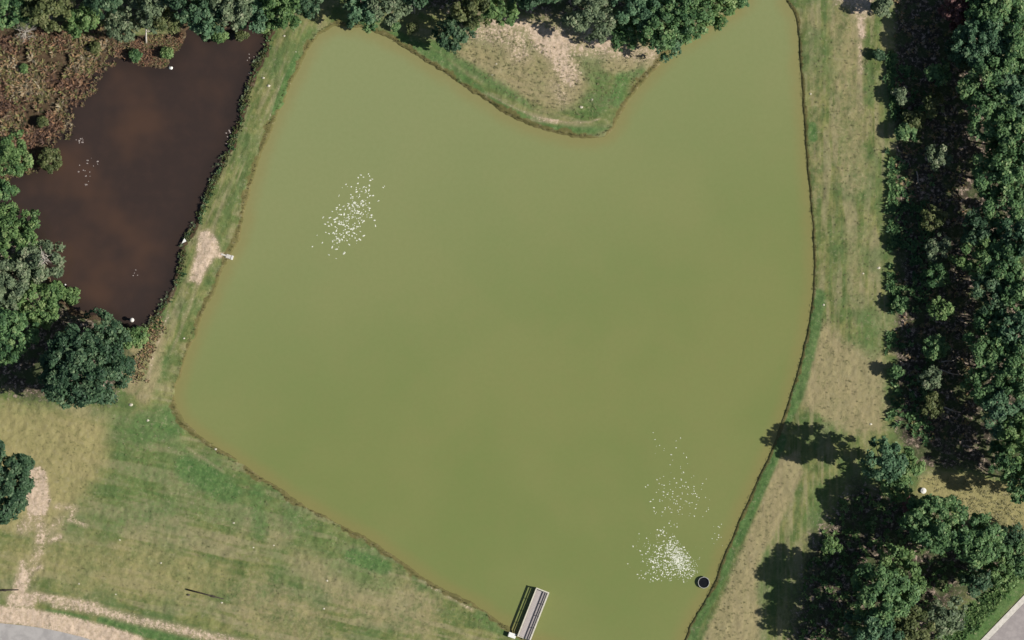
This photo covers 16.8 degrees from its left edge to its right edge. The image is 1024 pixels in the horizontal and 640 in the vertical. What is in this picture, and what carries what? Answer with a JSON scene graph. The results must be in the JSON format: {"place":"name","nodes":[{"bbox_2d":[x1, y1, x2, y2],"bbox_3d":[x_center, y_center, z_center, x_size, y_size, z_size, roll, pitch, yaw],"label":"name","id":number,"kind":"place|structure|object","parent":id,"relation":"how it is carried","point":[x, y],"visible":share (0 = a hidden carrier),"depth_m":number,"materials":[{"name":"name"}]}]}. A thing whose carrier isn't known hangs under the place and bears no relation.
{"place":"outdoors","nodes":[
{"label":"outdoors","id":0,"kind":"place"},
{"bbox_2d":[0,623,89,639],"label":"road","id":1,"kind":"structure","parent":0,"point":[14,632],"depth_m":649.32,"materials":[{"name":"concrete"}]},
{"bbox_2d":[0,21,270,328],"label":"pond water","id":2,"kind":"structure","parent":0,"point":[154,140],"depth_m":650.00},
{"bbox_2d":[175,0,813,639],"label":"lake water","id":3,"kind":"structure","parent":0,"point":[487,356],"depth_m":650.00,"materials":[{"name":"liquid"}]},
{"bbox_2d":[312,173,384,258],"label":"foam flecks","id":4,"kind":"object","parent":3,"relation":"on","point":[352,216],"visible":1,"depth_m":649.98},
{"bbox_2d":[517,587,548,639],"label":"dock","id":5,"kind":"object","parent":3,"relation":"in","point":[535,602],"visible":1,"depth_m":649.47,"materials":[{"name":"grey wood"}]},
{"bbox_2d":[632,523,694,581],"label":"foam flecks","id":6,"kind":"object","parent":3,"relation":"on","point":[677,559],"visible":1,"depth_m":649.98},
{"bbox_2d":[172,1,818,632],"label":"bank grass","id":7,"kind":"structure","parent":0,"point":[548,129],"depth_m":649.58,"materials":[{"name":"green plant"}]},
{"bbox_2d":[0,0,1023,639],"bbox_3d":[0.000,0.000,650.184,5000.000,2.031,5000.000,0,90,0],"label":"ground","id":8,"kind":"structure","parent":0,"point":[812,466],"depth_m":649.49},
{"bbox_2d":[0,0,29,30],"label":"broadleaf tree","id":9,"kind":"object","parent":8,"relation":"on","point":[12,7],"visible":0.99,"depth_m":639.97,"materials":[{"name":"green plant"}]},
{"bbox_2d":[0,259,32,310],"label":"broadleaf tree","id":10,"kind":"object","parent":8,"relation":"on","point":[18,287],"visible":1,"depth_m":640.74,"materials":[{"name":"green plant"}]},
{"bbox_2d":[0,129,33,176],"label":"broadleaf tree","id":11,"kind":"object","parent":8,"relation":"on","point":[10,153],"visible":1,"depth_m":643.43,"materials":[{"name":"green plant"}]},
{"bbox_2d":[0,440,34,524],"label":"broadleaf tree","id":12,"kind":"object","parent":8,"relation":"on","point":[20,488],"visible":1,"depth_m":640.68,"materials":[{"name":"green plant"}]},
{"bbox_2d":[0,209,40,264],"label":"broadleaf tree","id":13,"kind":"object","parent":8,"relation":"on","point":[23,235],"visible":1,"depth_m":641.55,"materials":[{"name":"green plant"}]},
{"bbox_2d":[0,307,40,366],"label":"broadleaf tree","id":14,"kind":"object","parent":8,"relation":"on","point":[9,330],"visible":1,"depth_m":639.94,"materials":[{"name":"green plant"}]},
{"bbox_2d":[10,239,65,286],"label":"broadleaf tree","id":15,"kind":"object","parent":8,"relation":"on","point":[35,268],"visible":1,"depth_m":641.75,"materials":[{"name":"green plant"}]},
{"bbox_2d":[15,279,63,330],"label":"broadleaf tree","id":16,"kind":"object","parent":8,"relation":"on","point":[48,294],"visible":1,"depth_m":642.48,"materials":[{"name":"green plant"}]},
{"bbox_2d":[20,0,75,33],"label":"broadleaf tree","id":17,"kind":"object","parent":8,"relation":"on","point":[39,12],"visible":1,"depth_m":639.12,"materials":[{"name":"green plant"}]},
{"bbox_2d":[36,147,62,173],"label":"shrub","id":18,"kind":"object","parent":8,"relation":"on","point":[52,155],"visible":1,"depth_m":647.13,"materials":[{"name":"green plant"}]},
{"bbox_2d":[0,20,109,162],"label":"marsh growth","id":19,"kind":"object","parent":8,"relation":"on","point":[18,85],"visible":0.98,"depth_m":648.95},
{"bbox_2d":[65,1,102,38],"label":"broadleaf tree","id":20,"kind":"object","parent":8,"relation":"on","point":[86,17],"visible":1,"depth_m":642.52,"materials":[{"name":"green plant"}]},
{"bbox_2d":[38,323,135,409],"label":"broadleaf tree","id":21,"kind":"object","parent":8,"relation":"on","point":[73,348],"visible":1,"depth_m":636.33,"materials":[{"name":"green plant"}]},
{"bbox_2d":[2,32,184,180],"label":"marsh growth","id":22,"kind":"object","parent":8,"relation":"on","point":[162,40],"visible":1,"depth_m":649.40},
{"bbox_2d":[83,0,122,19],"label":"broadleaf tree","id":23,"kind":"object","parent":8,"relation":"on","point":[105,5],"visible":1,"depth_m":638.04,"materials":[{"name":"green plant"}]},
{"bbox_2d":[83,307,131,359],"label":"broadleaf tree","id":24,"kind":"object","parent":8,"relation":"on","point":[111,331],"visible":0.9,"depth_m":641.09,"materials":[{"name":"green plant"}]},
{"bbox_2d":[104,5,140,42],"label":"broadleaf tree","id":25,"kind":"object","parent":8,"relation":"on","point":[113,24],"visible":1,"depth_m":643.47,"materials":[{"name":"green plant"}]},
{"bbox_2d":[126,325,149,348],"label":"shrub","id":26,"kind":"object","parent":8,"relation":"on","point":[138,336],"visible":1,"depth_m":647.19,"materials":[{"name":"green plant"}]},
{"bbox_2d":[126,0,167,33],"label":"broadleaf tree","id":27,"kind":"object","parent":8,"relation":"on","point":[150,8],"visible":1,"depth_m":640.12,"materials":[{"name":"green plant"}]},
{"bbox_2d":[132,314,166,382],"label":"dead grass","id":28,"kind":"structure","parent":8,"relation":"on","point":[142,354],"depth_m":649.30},
{"bbox_2d":[152,7,180,34],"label":"broadleaf tree","id":29,"kind":"object","parent":8,"relation":"on","point":[164,24],"visible":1,"depth_m":642.20,"materials":[{"name":"green plant"}]},
{"bbox_2d":[164,0,209,23],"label":"broadleaf tree","id":30,"kind":"object","parent":8,"relation":"on","point":[196,7],"visible":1,"depth_m":638.86,"materials":[{"name":"green plant"}]},
{"bbox_2d":[183,0,228,41],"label":"broadleaf tree","id":31,"kind":"object","parent":8,"relation":"on","point":[199,27],"visible":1,"depth_m":640.96,"materials":[{"name":"green plant"}]},
{"bbox_2d":[142,31,272,327],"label":"shore weeds","id":32,"kind":"object","parent":8,"relation":"on","point":[214,176],"visible":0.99,"depth_m":649.50,"materials":[{"name":"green plant"}]},
{"bbox_2d":[208,0,253,31],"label":"broadleaf tree","id":33,"kind":"object","parent":8,"relation":"on","point":[242,9],"visible":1,"depth_m":638.88,"materials":[{"name":"green plant"}]},
{"bbox_2d":[236,0,276,33],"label":"broadleaf tree","id":34,"kind":"object","parent":8,"relation":"on","point":[256,25],"visible":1,"depth_m":641.53,"materials":[{"name":"green plant"}]},
{"bbox_2d":[36,421,487,630],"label":"rough grass","id":35,"kind":"structure","parent":8,"relation":"on","point":[222,541],"depth_m":649.30,"materials":[{"name":"green plant"}]},
{"bbox_2d":[259,0,301,33],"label":"broadleaf tree","id":36,"kind":"object","parent":8,"relation":"on","point":[281,7],"visible":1,"depth_m":640.60,"materials":[{"name":"green plant"}]},
{"bbox_2d":[292,0,323,19],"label":"broadleaf tree","id":37,"kind":"object","parent":8,"relation":"on","point":[306,6],"visible":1,"depth_m":642.09,"materials":[{"name":"green plant"}]},
{"bbox_2d":[343,0,376,28],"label":"broadleaf tree","id":38,"kind":"object","parent":8,"relation":"on","point":[358,8],"visible":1,"depth_m":641.55,"materials":[{"name":"green plant"}]},
{"bbox_2d":[364,0,412,25],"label":"broadleaf tree","id":39,"kind":"object","parent":8,"relation":"on","point":[376,6],"visible":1,"depth_m":640.96,"materials":[{"name":"green plant"}]},
{"bbox_2d":[431,12,476,53],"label":"broadleaf tree","id":40,"kind":"object","parent":8,"relation":"on","point":[447,26],"visible":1,"depth_m":643.74,"materials":[{"name":"green plant"}]},
{"bbox_2d":[447,0,497,30],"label":"broadleaf tree","id":41,"kind":"object","parent":8,"relation":"on","point":[468,17],"visible":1,"depth_m":640.77,"materials":[{"name":"green plant"}]},
{"bbox_2d":[481,0,519,26],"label":"broadleaf tree","id":42,"kind":"object","parent":8,"relation":"on","point":[494,11],"visible":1,"depth_m":640.83,"materials":[{"name":"green plant"}]},
{"bbox_2d":[450,27,647,117],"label":"rough grass","id":43,"kind":"structure","parent":8,"relation":"on","point":[549,72],"depth_m":649.36,"materials":[{"name":"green plant"}]},
{"bbox_2d":[560,0,617,44],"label":"broadleaf tree","id":44,"kind":"object","parent":8,"relation":"on","point":[580,20],"visible":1,"depth_m":638.26,"materials":[{"name":"green plant"}]},
{"bbox_2d":[610,17,637,51],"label":"broadleaf tree","id":45,"kind":"object","parent":8,"relation":"on","point":[621,33],"visible":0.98,"depth_m":642.42,"materials":[{"name":"green plant"}]},
{"bbox_2d":[603,0,662,36],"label":"broadleaf tree","id":46,"kind":"object","parent":8,"relation":"on","point":[638,8],"visible":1,"depth_m":637.76,"materials":[{"name":"green plant"}]},
{"bbox_2d":[632,0,684,50],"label":"broadleaf tree","id":47,"kind":"object","parent":8,"relation":"on","point":[664,41],"visible":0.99,"depth_m":637.91,"materials":[{"name":"green plant"}]},
{"bbox_2d":[656,0,715,44],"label":"broadleaf tree","id":48,"kind":"object","parent":8,"relation":"on","point":[686,13],"visible":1,"depth_m":637.89,"materials":[{"name":"green plant"}]},
{"bbox_2d":[690,0,736,30],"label":"broadleaf tree","id":49,"kind":"object","parent":8,"relation":"on","point":[730,7],"visible":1,"depth_m":640.15,"materials":[{"name":"green plant"}]},
{"bbox_2d":[707,25,885,638],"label":"rough grass","id":50,"kind":"structure","parent":8,"relation":"on","point":[831,300],"depth_m":649.36,"materials":[{"name":"green plant"}]},
{"bbox_2d":[843,610,905,639],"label":"broadleaf tree","id":51,"kind":"object","parent":8,"relation":"on","point":[871,631],"visible":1,"depth_m":636.51,"materials":[{"name":"green plant"}]},
{"bbox_2d":[858,435,908,482],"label":"broadleaf tree","id":52,"kind":"object","parent":8,"relation":"on","point":[890,464],"visible":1,"depth_m":636.67,"materials":[{"name":"green plant"}]},
{"bbox_2d":[850,562,921,628],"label":"broadleaf tree","id":53,"kind":"object","parent":8,"relation":"on","point":[887,587],"visible":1,"depth_m":636.59,"materials":[{"name":"green plant"}]},
{"bbox_2d":[876,542,916,573],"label":"broadleaf tree","id":54,"kind":"object","parent":8,"relation":"on","point":[898,554],"visible":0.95,"depth_m":642.25,"materials":[{"name":"green plant"}]},
{"bbox_2d":[880,475,913,503],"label":"broadleaf tree","id":55,"kind":"object","parent":8,"relation":"on","point":[897,484],"visible":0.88,"depth_m":643.87,"materials":[{"name":"green plant"}]},
{"bbox_2d":[881,50,935,445],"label":"undergrowth","id":56,"kind":"object","parent":8,"relation":"on","point":[893,236],"visible":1,"depth_m":648.96,"materials":[{"name":"green plant"}]},
{"bbox_2d":[892,565,927,600],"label":"broadleaf tree","id":57,"kind":"object","parent":8,"relation":"on","point":[915,572],"visible":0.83,"depth_m":640.09,"materials":[{"name":"green plant"}]},
{"bbox_2d":[895,446,925,483],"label":"broadleaf tree","id":58,"kind":"object","parent":8,"relation":"on","point":[917,469],"visible":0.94,"depth_m":639.44,"materials":[{"name":"green plant"}]},
{"bbox_2d":[799,480,1023,639],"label":"undergrowth","id":59,"kind":"object","parent":8,"relation":"on","point":[982,612],"visible":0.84,"depth_m":649.00,"materials":[{"name":"green plant"}]},
{"bbox_2d":[892,604,935,639],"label":"broadleaf tree","id":60,"kind":"object","parent":8,"relation":"on","point":[910,630],"visible":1,"depth_m":638.79,"materials":[{"name":"green plant"}]},
{"bbox_2d":[902,110,925,128],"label":"shrub","id":61,"kind":"object","parent":8,"relation":"on","point":[916,119],"visible":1,"depth_m":646.77,"materials":[{"name":"green plant"}]},
{"bbox_2d":[917,365,942,390],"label":"broadleaf tree","id":62,"kind":"object","parent":8,"relation":"on","point":[930,382],"visible":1,"depth_m":644.13,"materials":[{"name":"green plant"}]},
{"bbox_2d":[891,0,969,441],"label":"undergrowth","id":63,"kind":"object","parent":8,"relation":"on","point":[921,333],"visible":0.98,"depth_m":649.09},
{"bbox_2d":[898,493,968,555],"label":"broadleaf tree","id":64,"kind":"object","parent":8,"relation":"on","point":[935,535],"visible":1,"depth_m":637.33,"materials":[{"name":"green plant"}]},
{"bbox_2d":[919,204,947,231],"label":"broadleaf tree","id":65,"kind":"object","parent":8,"relation":"on","point":[938,221],"visible":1,"depth_m":644.45,"materials":[{"name":"green plant"}]},
{"bbox_2d":[921,391,946,418],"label":"broadleaf tree","id":66,"kind":"object","parent":8,"relation":"on","point":[929,405],"visible":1,"depth_m":644.68,"materials":[{"name":"green plant"}]},
{"bbox_2d":[922,91,946,118],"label":"broadleaf tree","id":67,"kind":"object","parent":8,"relation":"on","point":[931,100],"visible":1,"depth_m":644.64,"materials":[{"name":"green plant"}]},
{"bbox_2d":[922,333,950,360],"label":"broadleaf tree","id":68,"kind":"object","parent":8,"relation":"on","point":[939,342],"visible":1,"depth_m":644.22,"materials":[{"name":"green plant"}]},
{"bbox_2d":[923,262,950,287],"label":"broadleaf tree","id":69,"kind":"object","parent":8,"relation":"on","point":[941,277],"visible":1,"depth_m":644.29,"materials":[{"name":"green plant"}]},
{"bbox_2d":[923,232,951,262],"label":"broadleaf tree","id":70,"kind":"object","parent":8,"relation":"on","point":[932,247],"visible":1,"depth_m":643.51,"materials":[{"name":"green plant"}]},
{"bbox_2d":[923,59,952,86],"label":"broadleaf tree","id":71,"kind":"object","parent":8,"relation":"on","point":[936,73],"visible":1,"depth_m":643.93,"materials":[{"name":"green plant"}]},
{"bbox_2d":[925,143,953,170],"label":"broadleaf tree","id":72,"kind":"object","parent":8,"relation":"on","point":[936,157],"visible":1,"depth_m":644.34,"materials":[{"name":"green plant"}]},
{"bbox_2d":[926,296,954,320],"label":"broadleaf tree","id":73,"kind":"object","parent":8,"relation":"on","point":[943,312],"visible":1,"depth_m":643.51,"materials":[{"name":"green plant"}]},
{"bbox_2d":[922,595,967,639],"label":"broadleaf tree","id":74,"kind":"object","parent":8,"relation":"on","point":[943,616],"visible":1,"depth_m":643.43,"materials":[{"name":"green plant"}]},
{"bbox_2d":[937,0,972,25],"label":"broadleaf tree","id":75,"kind":"object","parent":8,"relation":"on","point":[955,13],"visible":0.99,"depth_m":642.58,"materials":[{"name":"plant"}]},
{"bbox_2d":[918,475,1023,528],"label":"dead grass","id":76,"kind":"structure","parent":8,"relation":"on","point":[958,477],"depth_m":649.23,"materials":[{"name":"brown plant"}]},
{"bbox_2d":[948,230,996,276],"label":"broadleaf tree","id":77,"kind":"object","parent":8,"relation":"on","point":[966,264],"visible":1,"depth_m":640.40,"materials":[{"name":"green plant"}]},
{"bbox_2d":[946,512,1006,569],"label":"broadleaf tree","id":78,"kind":"object","parent":8,"relation":"on","point":[980,543],"visible":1,"depth_m":637.47,"materials":[{"name":"green plant"}]},
{"bbox_2d":[961,565,992,597],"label":"broadleaf tree","id":79,"kind":"object","parent":8,"relation":"on","point":[982,582],"visible":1,"depth_m":642.54,"materials":[{"name":"green plant"}]},
{"bbox_2d":[960,206,1002,246],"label":"broadleaf tree","id":80,"kind":"object","parent":8,"relation":"on","point":[977,220],"visible":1,"depth_m":640.48,"materials":[{"name":"green plant"}]},
{"bbox_2d":[951,16,1014,68],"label":"broadleaf tree","id":81,"kind":"object","parent":8,"relation":"on","point":[983,43],"visible":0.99,"depth_m":638.77,"materials":[{"name":"green plant"}]},
{"bbox_2d":[959,367,1009,405],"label":"broadleaf tree","id":82,"kind":"object","parent":8,"relation":"on","point":[979,394],"visible":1,"depth_m":640.32,"materials":[{"name":"green plant"}]},
{"bbox_2d":[956,53,1022,113],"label":"broadleaf tree","id":83,"kind":"object","parent":8,"relation":"on","point":[992,76],"visible":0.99,"depth_m":638.18,"materials":[{"name":"green plant"}]},
{"bbox_2d":[971,309,1007,338],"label":"broadleaf tree","id":84,"kind":"object","parent":8,"relation":"on","point":[980,323],"visible":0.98,"depth_m":640.40,"materials":[{"name":"green plant"}]},
{"bbox_2d":[966,82,1014,142],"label":"broadleaf tree","id":85,"kind":"object","parent":8,"relation":"on","point":[974,126],"visible":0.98,"depth_m":638.97,"materials":[{"name":"green plant"}]},
{"bbox_2d":[970,271,1011,319],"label":"broadleaf tree","id":86,"kind":"object","parent":8,"relation":"on","point":[988,282],"visible":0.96,"depth_m":639.54,"materials":[{"name":"green plant"}]},
{"bbox_2d":[971,152,1010,200],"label":"broadleaf tree","id":87,"kind":"object","parent":8,"relation":"on","point":[982,183],"visible":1,"depth_m":639.99,"materials":[{"name":"green plant"}]},
{"bbox_2d":[962,327,1022,383],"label":"broadleaf tree","id":88,"kind":"object","parent":8,"relation":"on","point":[998,352],"visible":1,"depth_m":639.19,"materials":[{"name":"green plant"}]},
{"bbox_2d":[964,0,1023,37],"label":"broadleaf tree","id":89,"kind":"object","parent":8,"relation":"on","point":[998,9],"visible":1,"depth_m":638.55,"materials":[{"name":"green plant"}]},
{"bbox_2d":[981,552,1018,591],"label":"broadleaf tree","id":90,"kind":"object","parent":8,"relation":"on","point":[999,577],"visible":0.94,"depth_m":643.22,"materials":[{"name":"green plant"}]},
{"bbox_2d":[979,389,1023,443],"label":"broadleaf tree","id":91,"kind":"object","parent":8,"relation":"on","point":[999,411],"visible":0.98,"depth_m":638.81,"materials":[{"name":"green plant"}]},
{"bbox_2d":[981,183,1023,233],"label":"broadleaf tree","id":92,"kind":"object","parent":8,"relation":"on","point":[1016,204],"visible":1,"depth_m":638.72,"materials":[{"name":"green plant"}]},
{"bbox_2d":[981,238,1023,283],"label":"broadleaf tree","id":93,"kind":"object","parent":8,"relation":"on","point":[1006,253],"visible":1,"depth_m":638.27,"materials":[{"name":"green plant"}]},
{"bbox_2d":[987,440,1023,478],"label":"broadleaf tree","id":94,"kind":"object","parent":8,"relation":"on","point":[1000,456],"visible":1,"depth_m":640.87,"materials":[{"name":"green plant"}]},
{"bbox_2d":[989,105,1023,165],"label":"broadleaf tree","id":95,"kind":"object","parent":8,"relation":"on","point":[1010,134],"visible":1,"depth_m":637.21,"materials":[{"name":"green plant"}]},
{"bbox_2d":[990,343,1023,401],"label":"broadleaf tree","id":96,"kind":"object","parent":8,"relation":"on","point":[1016,389],"visible":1,"depth_m":637.81,"materials":[{"name":"green plant"}]},
{"bbox_2d":[990,301,1023,354],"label":"broadleaf tree","id":97,"kind":"object","parent":8,"relation":"on","point":[1011,320],"visible":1,"depth_m":638.09,"materials":[{"name":"green plant"}]},
{"bbox_2d":[991,141,1023,198],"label":"broadleaf tree","id":98,"kind":"object","parent":8,"relation":"on","point":[1014,174],"visible":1,"depth_m":637.80,"materials":[{"name":"green plant"}]},
{"bbox_2d":[993,20,1023,75],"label":"broadleaf tree","id":99,"kind":"object","parent":8,"relation":"on","point":[1015,49],"visible":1,"depth_m":637.69,"materials":[{"name":"green plant"}]},
{"bbox_2d":[996,266,1023,312],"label":"broadleaf tree","id":100,"kind":"object","parent":8,"relation":"on","point":[1014,293],"visible":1,"depth_m":637.67,"materials":[{"name":"green plant"}]},
{"bbox_2d":[997,412,1023,464],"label":"broadleaf tree","id":101,"kind":"object","parent":8,"relation":"on","point":[1012,446],"visible":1,"depth_m":638.60,"materials":[{"name":"green plant"}]},
{"bbox_2d":[997,68,1023,123],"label":"broadleaf tree","id":102,"kind":"object","parent":8,"relation":"on","point":[1016,90],"visible":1,"depth_m":637.26,"materials":[{"name":"green plant"}]},
{"bbox_2d":[997,208,1023,260],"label":"broadleaf tree","id":103,"kind":"object","parent":8,"relation":"on","point":[1017,227],"visible":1,"depth_m":637.41,"materials":[{"name":"green plant"}]},
{"bbox_2d":[1000,459,1023,503],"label":"broadleaf tree","id":104,"kind":"object","parent":8,"relation":"on","point":[1017,495],"visible":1,"depth_m":640.36,"materials":[{"name":"green plant"}]},
{"bbox_2d":[1001,522,1023,548],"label":"broadleaf tree","id":105,"kind":"object","parent":8,"relation":"on","point":[1013,535],"visible":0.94,"depth_m":644.04,"materials":[{"name":"green plant"}]},
{"bbox_2d":[1002,537,1023,577],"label":"broadleaf tree","id":106,"kind":"object","parent":8,"relation":"on","point":[1011,554],"visible":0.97,"depth_m":643.10,"materials":[{"name":"green plant"}]},
{"bbox_2d":[989,604,1023,639],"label":"road","id":107,"kind":"structure","parent":0,"point":[1012,628],"depth_m":649.32,"materials":[{"name":"concrete"}]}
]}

